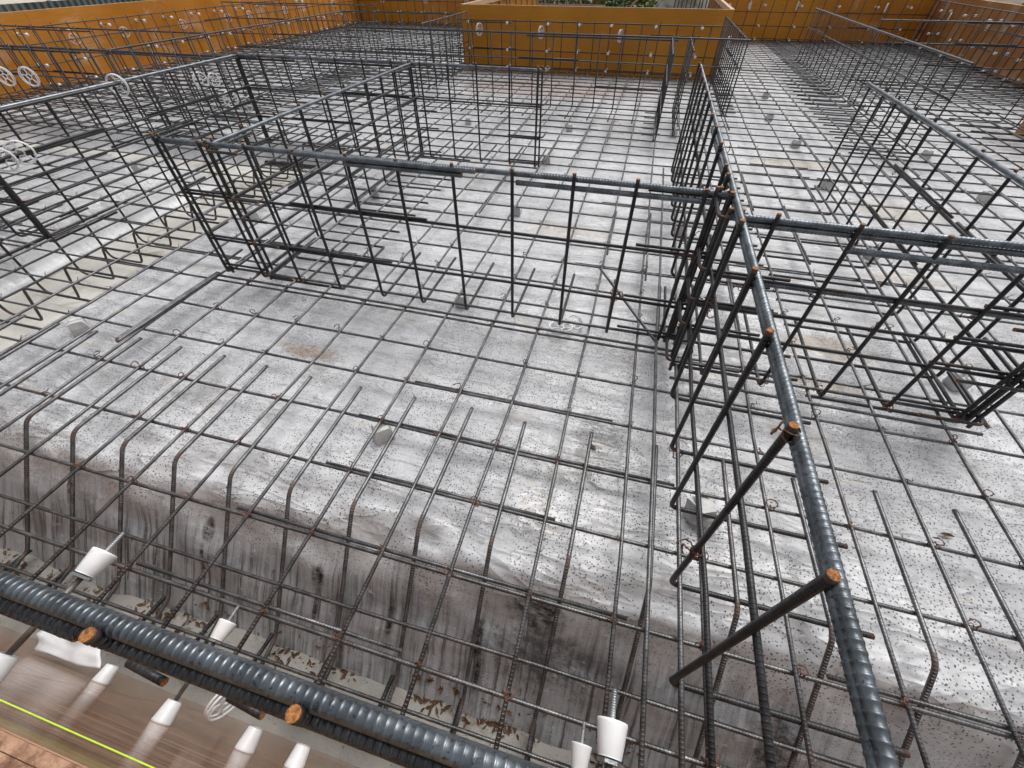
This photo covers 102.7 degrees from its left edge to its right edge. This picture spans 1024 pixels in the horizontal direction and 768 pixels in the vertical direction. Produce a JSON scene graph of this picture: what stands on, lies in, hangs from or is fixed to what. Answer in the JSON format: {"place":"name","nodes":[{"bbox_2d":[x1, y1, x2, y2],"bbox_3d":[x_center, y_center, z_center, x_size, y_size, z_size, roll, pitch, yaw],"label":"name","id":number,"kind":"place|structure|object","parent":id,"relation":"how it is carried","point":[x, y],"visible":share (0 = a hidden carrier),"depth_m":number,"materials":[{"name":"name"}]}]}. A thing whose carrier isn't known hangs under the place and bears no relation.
{"place":"outdoors","nodes":[
{"label":"outdoors","id":0,"kind":"place"},
{"bbox_2d":[0,0,56,3],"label":"pavement","id":1,"kind":"structure","parent":0,"point":[12,1],"depth_m":15.55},
{"bbox_2d":[0,140,313,350],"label":"trench floor","id":2,"kind":"structure","parent":0,"point":[62,304],"depth_m":2.64,"materials":[{"name":"beige concrete"}]},
{"bbox_2d":[0,548,624,767],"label":"trench floor","id":3,"kind":"structure","parent":0,"point":[312,739],"depth_m":1.23,"materials":[{"name":"concrete"}]},
{"bbox_2d":[0,625,235,718],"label":"formwork panel","id":4,"kind":"object","parent":3,"relation":"on","point":[31,662],"visible":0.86,"depth_m":0.94,"materials":[{"name":"brown wood"}]},
{"bbox_2d":[33,630,100,667],"bbox_3d":[-1.015,0.599,0.943,0.203,0.020,0.062,8,47,8],"label":"plastic scrap","id":5,"kind":"object","parent":4,"relation":"attached to","point":[78,653],"visible":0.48,"depth_m":0.94,"materials":[{"name":"plastic"}]},
{"bbox_2d":[92,663,118,685],"bbox_3d":[-0.887,0.634,0.896,0.035,0.035,0.033,11,47,10],"label":"plastic cone","id":6,"kind":"object","parent":4,"relation":"attached to","point":[105,674],"visible":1,"depth_m":0.89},
{"bbox_2d":[0,671,358,767],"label":"formwork panel","id":7,"kind":"object","parent":3,"relation":"on","point":[187,738],"visible":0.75,"depth_m":0.55,"materials":[{"name":"brown wood"}]},
{"bbox_2d":[0,532,125,683],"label":"form tie","id":8,"kind":"object","parent":7,"relation":"attached to","point":[95,562],"visible":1,"depth_m":0.57,"materials":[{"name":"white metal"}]},
{"bbox_2d":[0,699,154,767],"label":"string line","id":9,"kind":"object","parent":7,"relation":"attached to","point":[93,741],"depth_m":0.41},
{"bbox_2d":[151,605,239,726],"bbox_3d":[-0.563,0.502,0.746,0.033,0.033,0.185,11,47,10],"label":"form tie","id":10,"kind":"object","parent":7,"relation":"attached to","point":[166,713],"visible":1,"depth_m":0.71,"materials":[{"name":"white plastic"}]},
{"bbox_2d":[234,725,262,754],"bbox_3d":[-0.462,0.627,0.723,0.035,0.035,0.033,11,47,10],"label":"plastic cone","id":11,"kind":"object","parent":7,"relation":"attached to","point":[248,741],"visible":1,"depth_m":0.71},
{"bbox_2d":[284,743,309,767],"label":"plastic cone","id":12,"kind":"object","parent":7,"relation":"attached to","point":[298,756],"visible":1,"depth_m":0.72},
{"bbox_2d":[571,722,591,767],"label":"form tie","id":13,"kind":"object","parent":7,"relation":"attached to","point":[580,754],"visible":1,"depth_m":0.65,"materials":[{"name":"white plastic"}]},
{"bbox_2d":[597,688,627,767],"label":"form tie","id":14,"kind":"object","parent":7,"relation":"attached to","point":[611,734],"visible":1,"depth_m":0.45,"materials":[{"name":"white plastic"}]},
{"bbox_2d":[0,549,546,767],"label":"front wall cage","id":15,"kind":"object","parent":3,"relation":"on","point":[254,688],"visible":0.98,"depth_m":0.36,"materials":[{"name":"metal"}]},
{"bbox_2d":[204,694,234,721],"bbox_3d":[-0.491,0.544,0.706,0.011,0.066,0.066,28,35,24],"label":"wheel spacer","id":16,"kind":"object","parent":15,"relation":"attached to","point":[209,712],"visible":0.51,"depth_m":0.69,"materials":[{"name":"white plastic"}]},
{"bbox_2d":[0,549,637,767],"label":"leaf litter","id":17,"kind":"object","parent":3,"relation":"on","point":[433,702],"visible":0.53,"depth_m":1.25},
{"bbox_2d":[549,321,572,334],"bbox_3d":[0.213,-0.248,1.790,0.105,0.017,0.105,-1,37,-1],"label":"wheel spacer","id":18,"kind":"object","parent":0,"point":[570,329],"visible":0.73,"depth_m":1.78,"materials":[{"name":"white plastic"}]},
{"bbox_2d":[541,0,1023,66],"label":"ground","id":19,"kind":"structure","parent":0,"point":[1014,1],"depth_m":20.82,"materials":[{"name":"soil"}]},
{"bbox_2d":[0,11,67,100],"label":"formwork panel","id":20,"kind":"object","parent":19,"relation":"on","point":[14,18],"visible":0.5,"depth_m":4.76,"materials":[{"name":"orange wood"}]},
{"bbox_2d":[0,0,145,11],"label":"corrugated fence","id":21,"kind":"object","parent":19,"relation":"on","point":[47,4],"visible":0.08,"depth_m":5.97,"materials":[{"name":"grey metal"}]},
{"bbox_2d":[23,0,182,84],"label":"formwork panel","id":22,"kind":"object","parent":19,"relation":"on","point":[38,17],"visible":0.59,"depth_m":5.45,"materials":[{"name":"orange wood"}]},
{"bbox_2d":[157,0,261,60],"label":"formwork panel","id":23,"kind":"object","parent":19,"relation":"on","point":[170,5],"visible":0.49,"depth_m":6.68,"materials":[{"name":"orange wood"}]},
{"bbox_2d":[248,0,318,43],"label":"formwork panel","id":24,"kind":"object","parent":19,"relation":"on","point":[270,8],"visible":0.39,"depth_m":8.00,"materials":[{"name":"orange wood"}]},
{"bbox_2d":[311,0,360,29],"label":"formwork panel","id":25,"kind":"object","parent":19,"relation":"on","point":[326,8],"visible":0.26,"depth_m":9.25,"materials":[{"name":"orange wood"}]},
{"bbox_2d":[358,0,415,24],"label":"formwork panel","id":26,"kind":"object","parent":19,"relation":"on","point":[395,5],"visible":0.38,"depth_m":9.84,"materials":[{"name":"orange wood"}]},
{"bbox_2d":[414,0,473,26],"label":"formwork panel","id":27,"kind":"object","parent":19,"relation":"on","point":[428,6],"visible":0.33,"depth_m":9.59,"materials":[{"name":"orange wood"}]},
{"bbox_2d":[463,0,508,4],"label":"formwork panel","id":28,"kind":"object","parent":19,"relation":"on","point":[498,2],"visible":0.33,"depth_m":6.50,"materials":[{"name":"orange wood"}]},
{"bbox_2d":[0,25,1023,767],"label":"plastic sheet","id":29,"kind":"object","parent":19,"relation":"on","point":[580,647],"visible":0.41,"depth_m":1.44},
{"bbox_2d":[68,317,92,336],"bbox_3d":[-1.893,-0.256,1.794,0.064,0.057,0.063,-26,51,-23],"label":"spacer block","id":30,"kind":"object","parent":29,"relation":"on","point":[77,326],"depth_m":1.78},
{"bbox_2d":[131,162,143,170],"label":"spacer block","id":31,"kind":"object","parent":29,"relation":"on","point":[135,167],"depth_m":3.15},
{"bbox_2d":[247,207,259,219],"bbox_3d":[-1.629,-1.074,2.581,0.057,0.056,0.056,-14,48,-13],"label":"spacer block","id":32,"kind":"object","parent":29,"relation":"on","point":[255,215],"depth_m":2.57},
{"bbox_2d":[370,187,380,198],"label":"spacer block","id":33,"kind":"object","parent":29,"relation":"on","point":[377,194],"depth_m":2.79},
{"bbox_2d":[371,418,394,444],"bbox_3d":[-0.441,0.160,1.392,0.063,0.057,0.062,-21,50,-19],"label":"spacer block","id":34,"kind":"object","parent":29,"relation":"on","point":[383,433],"depth_m":1.37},
{"bbox_2d":[455,292,469,307],"bbox_3d":[-0.235,-0.398,1.928,0.057,0.056,0.056,9,47,8],"label":"spacer block","id":35,"kind":"object","parent":29,"relation":"on","point":[460,299],"depth_m":1.91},
{"bbox_2d":[465,117,471,124],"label":"spacer block","id":36,"kind":"object","parent":29,"relation":"on","point":[467,122],"depth_m":4.03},
{"bbox_2d":[0,22,1023,767],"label":"rebar mat","id":37,"kind":"object","parent":29,"relation":"on","point":[780,48],"visible":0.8,"depth_m":1.92,"materials":[{"name":"metal"}]},
{"bbox_2d":[0,152,117,246],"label":"wall rebar cage","id":38,"kind":"object","parent":37,"relation":"on","point":[14,198],"depth_m":2.24,"materials":[{"name":"metal"}]},
{"bbox_2d":[0,23,262,103],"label":"wall rebar cage","id":39,"kind":"object","parent":37,"relation":"on","point":[90,73],"depth_m":4.34,"materials":[{"name":"metal"}]},
{"bbox_2d":[0,43,288,145],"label":"wall rebar cage","id":40,"kind":"object","parent":37,"relation":"on","point":[54,49],"depth_m":3.37,"materials":[{"name":"metal"}]},
{"bbox_2d":[0,66,15,85],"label":"wheel spacer","id":41,"kind":"object","parent":40,"relation":"attached to","point":[11,75],"visible":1,"depth_m":3.49,"materials":[{"name":"white plastic"}]},
{"bbox_2d":[17,66,39,86],"bbox_3d":[-4.038,-2.571,3.426,0.138,0.138,0.023,0,46,1],"label":"wheel spacer","id":42,"kind":"object","parent":40,"relation":"attached to","point":[31,71],"visible":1,"depth_m":3.42,"materials":[{"name":"white plastic"}]},
{"bbox_2d":[192,71,208,88],"bbox_3d":[-2.402,-2.342,3.162,0.018,0.111,0.111,25,40,22],"label":"wheel spacer","id":43,"kind":"object","parent":40,"relation":"attached to","point":[193,79],"visible":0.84,"depth_m":3.16,"materials":[{"name":"white plastic"}]},
{"bbox_2d":[207,73,220,86],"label":"wheel spacer","id":44,"kind":"object","parent":40,"relation":"attached to","point":[208,77],"visible":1,"depth_m":3.13,"materials":[{"name":"white plastic"}]},
{"bbox_2d":[222,91,238,106],"bbox_3d":[-2.227,-2.255,3.244,0.018,0.111,0.111,33,43,28],"label":"wheel spacer","id":45,"kind":"object","parent":40,"relation":"attached to","point":[223,96],"visible":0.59,"depth_m":3.25,"materials":[{"name":"white plastic"}]},
{"bbox_2d":[243,123,255,138],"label":"wheel spacer","id":46,"kind":"object","parent":40,"relation":"attached to","point":[249,131],"visible":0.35,"depth_m":3.34,"materials":[{"name":"white plastic"}]},
{"bbox_2d":[115,271,220,342],"bbox_3d":[-1.506,-0.356,1.816,0.026,0.013,0.540,12,47,12],"label":"loose bar","id":47,"kind":"object","parent":37,"relation":"on","point":[140,324],"visible":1,"depth_m":1.78,"materials":[{"name":"metal"}]},
{"bbox_2d":[0,51,346,329],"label":"wall rebar cage","id":48,"kind":"object","parent":37,"relation":"on","point":[45,100],"depth_m":2.44,"materials":[{"name":"metal"}]},
{"bbox_2d":[0,148,18,171],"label":"wheel spacer","id":49,"kind":"object","parent":48,"relation":"attached to","point":[13,157],"visible":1,"depth_m":2.03,"materials":[{"name":"white plastic"}]},
{"bbox_2d":[3,140,36,164],"bbox_3d":[-2.466,-1.160,2.055,0.111,0.111,0.018,-28,52,-24],"label":"wheel spacer","id":50,"kind":"object","parent":48,"relation":"attached to","point":[24,154],"visible":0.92,"depth_m":2.06,"materials":[{"name":"white plastic"}]},
{"bbox_2d":[105,73,129,96],"bbox_3d":[-2.308,-1.749,2.397,0.111,0.111,0.018,-4,46,-3],"label":"wheel spacer","id":51,"kind":"object","parent":48,"relation":"attached to","point":[121,78],"visible":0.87,"depth_m":2.40,"materials":[{"name":"white plastic"}]},
{"bbox_2d":[237,96,253,112],"bbox_3d":[-2.111,-2.212,3.244,0.111,0.111,0.018,-4,38,-45],"label":"wheel spacer","id":52,"kind":"object","parent":48,"relation":"attached to","point":[249,111],"visible":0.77,"depth_m":3.25,"materials":[{"name":"white plastic"}]},
{"bbox_2d":[0,0,372,103],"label":"wall rebar cage","id":53,"kind":"object","parent":37,"relation":"on","point":[105,34],"depth_m":6.02,"materials":[{"name":"metal"}]},
{"bbox_2d":[68,33,80,44],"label":"wheel spacer","id":54,"kind":"object","parent":53,"relation":"attached to","point":[74,40],"visible":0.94,"depth_m":5.13,"materials":[{"name":"white plastic"}]},
{"bbox_2d":[103,9,374,137],"bbox_3d":[-2.532,-3.591,4.537,0.436,0.610,3.490,11,47,10],"label":"wall rebar cage","id":55,"kind":"object","parent":37,"relation":"on","point":[220,31],"depth_m":4.37,"materials":[{"name":"metal"}]},
{"bbox_2d":[220,1,394,53],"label":"wall rebar cage","id":56,"kind":"object","parent":37,"relation":"on","point":[295,3],"depth_m":6.66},
{"bbox_2d":[202,59,469,289],"bbox_3d":[-0.781,-1.328,2.361,0.462,0.610,1.880,11,47,10],"label":"wall rebar cage","id":57,"kind":"object","parent":37,"relation":"on","point":[263,181],"depth_m":2.16,"materials":[{"name":"metal"}]},
{"bbox_2d":[234,52,550,168],"bbox_3d":[-0.886,-2.155,3.155,2.380,0.610,0.481,11,47,10],"label":"wall rebar cage","id":58,"kind":"object","parent":37,"relation":"on","point":[538,70],"depth_m":3.00,"materials":[{"name":"metal"}]},
{"bbox_2d":[340,9,462,76],"bbox_3d":[-1.532,-4.527,5.434,1.660,0.609,0.435,11,47,10],"label":"wall rebar cage","id":59,"kind":"object","parent":37,"relation":"on","point":[389,31],"depth_m":5.54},
{"bbox_2d":[356,0,472,26],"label":"wall rebar cage","id":60,"kind":"object","parent":37,"relation":"on","point":[422,1],"depth_m":9.62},
{"bbox_2d":[402,10,469,88],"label":"wall rebar cage","id":61,"kind":"object","parent":37,"relation":"on","point":[451,36],"depth_m":5.10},
{"bbox_2d":[149,130,730,351],"bbox_3d":[-0.338,-0.691,1.744,2.197,0.615,0.482,11,47,10],"label":"wall rebar cage","id":62,"kind":"object","parent":37,"relation":"on","point":[451,170],"depth_m":1.57,"materials":[{"name":"metal"}]},
{"bbox_2d":[599,267,655,342],"bbox_3d":[0.481,-0.328,1.700,0.012,0.160,0.387,-24,51,-22],"label":"loose bar","id":63,"kind":"object","parent":62,"relation":"attached to","point":[628,306],"visible":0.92,"depth_m":1.69,"materials":[{"name":"metal"}]},
{"bbox_2d":[349,25,750,129],"bbox_3d":[0.152,-3.006,3.970,3.870,0.609,0.436,11,47,10],"label":"wall rebar cage","id":64,"kind":"object","parent":37,"relation":"on","point":[600,37],"depth_m":4.02,"materials":[{"name":"metal"}]},
{"bbox_2d":[451,17,732,82],"bbox_3d":[0.904,-4.340,5.308,3.560,0.525,0.435,11,47,10],"label":"wall rebar cage","id":65,"kind":"object","parent":37,"relation":"on","point":[562,22],"depth_m":5.44,"materials":[{"name":"metal"}]},
{"bbox_2d":[476,23,482,35],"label":"wheel spacer","id":66,"kind":"object","parent":65,"relation":"attached to","point":[481,28],"visible":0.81,"depth_m":5.65,"materials":[{"name":"white plastic"}]},
{"bbox_2d":[617,29,622,42],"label":"wheel spacer","id":67,"kind":"object","parent":65,"relation":"attached to","point":[620,30],"visible":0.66,"depth_m":5.29,"materials":[{"name":"white plastic"}]},
{"bbox_2d":[640,35,674,141],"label":"wall rebar cage","id":68,"kind":"object","parent":37,"relation":"on","point":[666,79],"depth_m":3.52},
{"bbox_2d":[672,34,694,137],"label":"wall rebar cage","id":69,"kind":"object","parent":37,"relation":"on","point":[678,98],"depth_m":3.58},
{"bbox_2d":[709,16,747,117],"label":"wall rebar cage","id":70,"kind":"object","parent":37,"relation":"on","point":[715,87],"depth_m":4.30,"materials":[{"name":"metal"}]},
{"bbox_2d":[638,62,910,767],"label":"wall rebar cage","id":71,"kind":"object","parent":37,"relation":"on","point":[873,738],"depth_m":0.81,"materials":[{"name":"metal"}]},
{"bbox_2d":[725,0,936,46],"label":"wall rebar cage","id":72,"kind":"object","parent":37,"relation":"on","point":[829,22],"depth_m":7.35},
{"bbox_2d":[665,197,1023,435],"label":"wall rebar cage","id":73,"kind":"object","parent":37,"relation":"on","point":[940,242],"depth_m":1.21,"materials":[{"name":"metal"}]},
{"bbox_2d":[764,7,975,157],"bbox_3d":[3.474,-3.549,4.485,0.456,0.610,4.490,11,47,10],"label":"wall rebar cage","id":74,"kind":"object","parent":37,"relation":"on","point":[902,111],"depth_m":3.99,"materials":[{"name":"metal"}]},
{"bbox_2d":[740,80,1023,428],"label":"wall rebar cage","id":75,"kind":"object","parent":37,"relation":"on","point":[946,215],"depth_m":1.66,"materials":[{"name":"metal"}]},
{"bbox_2d":[840,18,1023,89],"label":"wall rebar cage","id":76,"kind":"object","parent":37,"relation":"on","point":[977,45],"depth_m":4.71,"materials":[{"name":"metal"}]},
{"bbox_2d":[851,83,1015,115],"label":"wall rebar cage","id":77,"kind":"object","parent":37,"relation":"on","point":[979,111],"depth_m":4.05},
{"bbox_2d":[887,0,1023,99],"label":"wall rebar cage","id":78,"kind":"object","parent":37,"relation":"on","point":[1008,33],"depth_m":5.75,"materials":[{"name":"metal"}]},
{"bbox_2d":[949,92,1023,155],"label":"wall rebar cage","id":79,"kind":"object","parent":37,"relation":"on","point":[1011,124],"depth_m":3.70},
{"bbox_2d":[0,314,1023,767],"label":"edge beam cage","id":80,"kind":"object","parent":29,"relation":"on","point":[796,748],"visible":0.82,"depth_m":1.18,"materials":[{"name":"metal"}]},
{"bbox_2d":[514,204,521,215],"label":"spacer block","id":81,"kind":"object","parent":29,"relation":"on","point":[517,211],"depth_m":2.60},
{"bbox_2d":[566,123,571,131],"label":"spacer block","id":82,"kind":"object","parent":29,"relation":"on","point":[569,125],"depth_m":3.86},
{"bbox_2d":[567,315,582,329],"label":"wheel spacer","id":83,"kind":"object","parent":29,"relation":"on","point":[578,318],"visible":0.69,"depth_m":1.81,"materials":[{"name":"white plastic"}]},
{"bbox_2d":[670,130,677,137],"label":"spacer block","id":84,"kind":"object","parent":29,"relation":"on","point":[676,132],"depth_m":3.72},
{"bbox_2d":[676,223,683,235],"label":"spacer block","id":85,"kind":"object","parent":29,"relation":"on","point":[680,231],"depth_m":2.41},
{"bbox_2d":[682,496,716,525],"bbox_3d":[0.544,0.369,1.183,0.065,0.064,0.062,-2,24,-18],"label":"spacer block","id":86,"kind":"object","parent":29,"relation":"on","point":[708,505],"depth_m":1.17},
{"bbox_2d":[766,114,773,120],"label":"spacer block","id":87,"kind":"object","parent":29,"relation":"on","point":[769,116],"depth_m":4.10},
{"bbox_2d":[791,139,801,147],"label":"spacer block","id":88,"kind":"object","parent":29,"relation":"on","point":[796,141],"depth_m":3.52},
{"bbox_2d":[820,178,832,188],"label":"spacer block","id":89,"kind":"object","parent":29,"relation":"on","point":[828,185],"depth_m":2.90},
{"bbox_2d":[863,248,882,260],"bbox_3d":[1.961,-0.708,2.222,0.057,0.056,0.056,-10,47,-9],"label":"spacer block","id":90,"kind":"object","parent":29,"relation":"on","point":[869,258],"depth_m":2.22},
{"bbox_2d":[919,149,933,158],"bbox_3d":[3.386,-1.877,3.343,0.058,0.056,0.057,-6,46,-5],"label":"spacer block","id":91,"kind":"object","parent":29,"relation":"on","point":[927,151],"depth_m":3.33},
{"bbox_2d":[940,532,954,536],"bbox_3d":[1.235,0.428,1.161,0.040,0.005,0.012,11,47,10],"label":"dead leaf","id":92,"kind":"object","parent":29,"relation":"on","point":[946,534],"visible":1,"depth_m":1.16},
{"bbox_2d":[942,372,972,390],"bbox_3d":[1.698,-0.012,1.555,0.058,0.056,0.057,-2,46,-1],"label":"spacer block","id":93,"kind":"object","parent":29,"relation":"on","point":[947,381],"depth_m":1.55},
{"bbox_2d":[976,191,993,201],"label":"spacer block","id":94,"kind":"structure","parent":29,"relation":"on","point":[983,198],"depth_m":2.74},
{"bbox_2d":[509,0,537,4],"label":"formwork panel","id":95,"kind":"object","parent":19,"relation":"on","point":[523,2],"depth_m":8.07,"materials":[{"name":"orange wood"}]},
{"bbox_2d":[460,4,589,74],"bbox_3d":[0.150,-4.644,5.829,1.760,1.096,0.042,11,47,10],"label":"formwork panel","id":96,"kind":"object","parent":19,"relation":"on","point":[533,13],"visible":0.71,"depth_m":5.62,"materials":[{"name":"orange wood"}]},
{"bbox_2d":[538,0,565,3],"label":"bush","id":97,"kind":"object","parent":19,"relation":"on","point":[546,1],"visible":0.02,"depth_m":10.27,"materials":[{"name":"green plant"}]},
{"bbox_2d":[538,0,605,6],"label":"timber frame","id":98,"kind":"object","parent":19,"relation":"on","point":[571,4],"visible":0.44,"depth_m":9.10,"materials":[{"name":"red wood"}]},
{"bbox_2d":[539,0,633,45],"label":"bush","id":99,"kind":"object","parent":19,"relation":"on","point":[589,2],"visible":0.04,"depth_m":9.57,"materials":[{"name":"green plant"}]},
{"bbox_2d":[587,0,609,25],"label":"bush","id":100,"kind":"object","parent":19,"relation":"on","point":[604,2],"visible":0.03,"depth_m":9.16,"materials":[{"name":"green plant"}]},
{"bbox_2d":[587,0,656,7],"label":"bush","id":101,"kind":"object","parent":19,"relation":"on","point":[622,4],"visible":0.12,"depth_m":9.15,"materials":[{"name":"green plant"}]},
{"bbox_2d":[634,0,656,7],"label":"bush","id":102,"kind":"object","parent":19,"relation":"on","point":[653,6],"visible":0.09,"depth_m":9.12,"materials":[{"name":"green plant"}]},
{"bbox_2d":[583,6,734,81],"bbox_3d":[1.849,-4.315,5.510,1.760,1.096,0.042,11,47,10],"label":"formwork panel","id":103,"kind":"object","parent":19,"relation":"on","point":[675,16],"visible":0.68,"depth_m":5.31,"materials":[{"name":"orange wood"}]},
{"bbox_2d":[654,0,708,8],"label":"tarp heap","id":104,"kind":"object","parent":19,"relation":"on","point":[665,4],"visible":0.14,"depth_m":8.70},
{"bbox_2d":[707,0,718,8],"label":"formwork panel","id":105,"kind":"object","parent":19,"relation":"on","point":[712,4],"visible":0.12,"depth_m":6.95,"materials":[{"name":"orange wood"}]},
{"bbox_2d":[717,0,733,8],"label":"formwork panel","id":106,"kind":"object","parent":19,"relation":"on","point":[722,4],"visible":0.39,"depth_m":5.72,"materials":[{"name":"beige wood"}]},
{"bbox_2d":[724,0,818,44],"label":"formwork panel","id":107,"kind":"object","parent":19,"relation":"on","point":[774,19],"visible":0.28,"depth_m":7.58,"materials":[{"name":"orange wood"}]},
{"bbox_2d":[804,0,937,46],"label":"formwork panel","id":108,"kind":"object","parent":19,"relation":"on","point":[897,7],"visible":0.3,"depth_m":7.27,"materials":[{"name":"orange wood"}]},
{"bbox_2d":[916,0,1002,63],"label":"formwork panel","id":109,"kind":"object","parent":19,"relation":"on","point":[978,12],"visible":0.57,"depth_m":6.37,"materials":[{"name":"brown wood"}]},
{"bbox_2d":[966,3,1023,89],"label":"formwork panel","id":110,"kind":"object","parent":19,"relation":"on","point":[1011,62],"visible":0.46,"depth_m":5.47,"materials":[{"name":"brown wood"}]},
{"bbox_2d":[1014,121,1023,137],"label":"formwork panel","id":111,"kind":"object","parent":19,"relation":"on","point":[1018,131],"depth_m":3.77,"materials":[{"name":"orange wood"}]}
]}

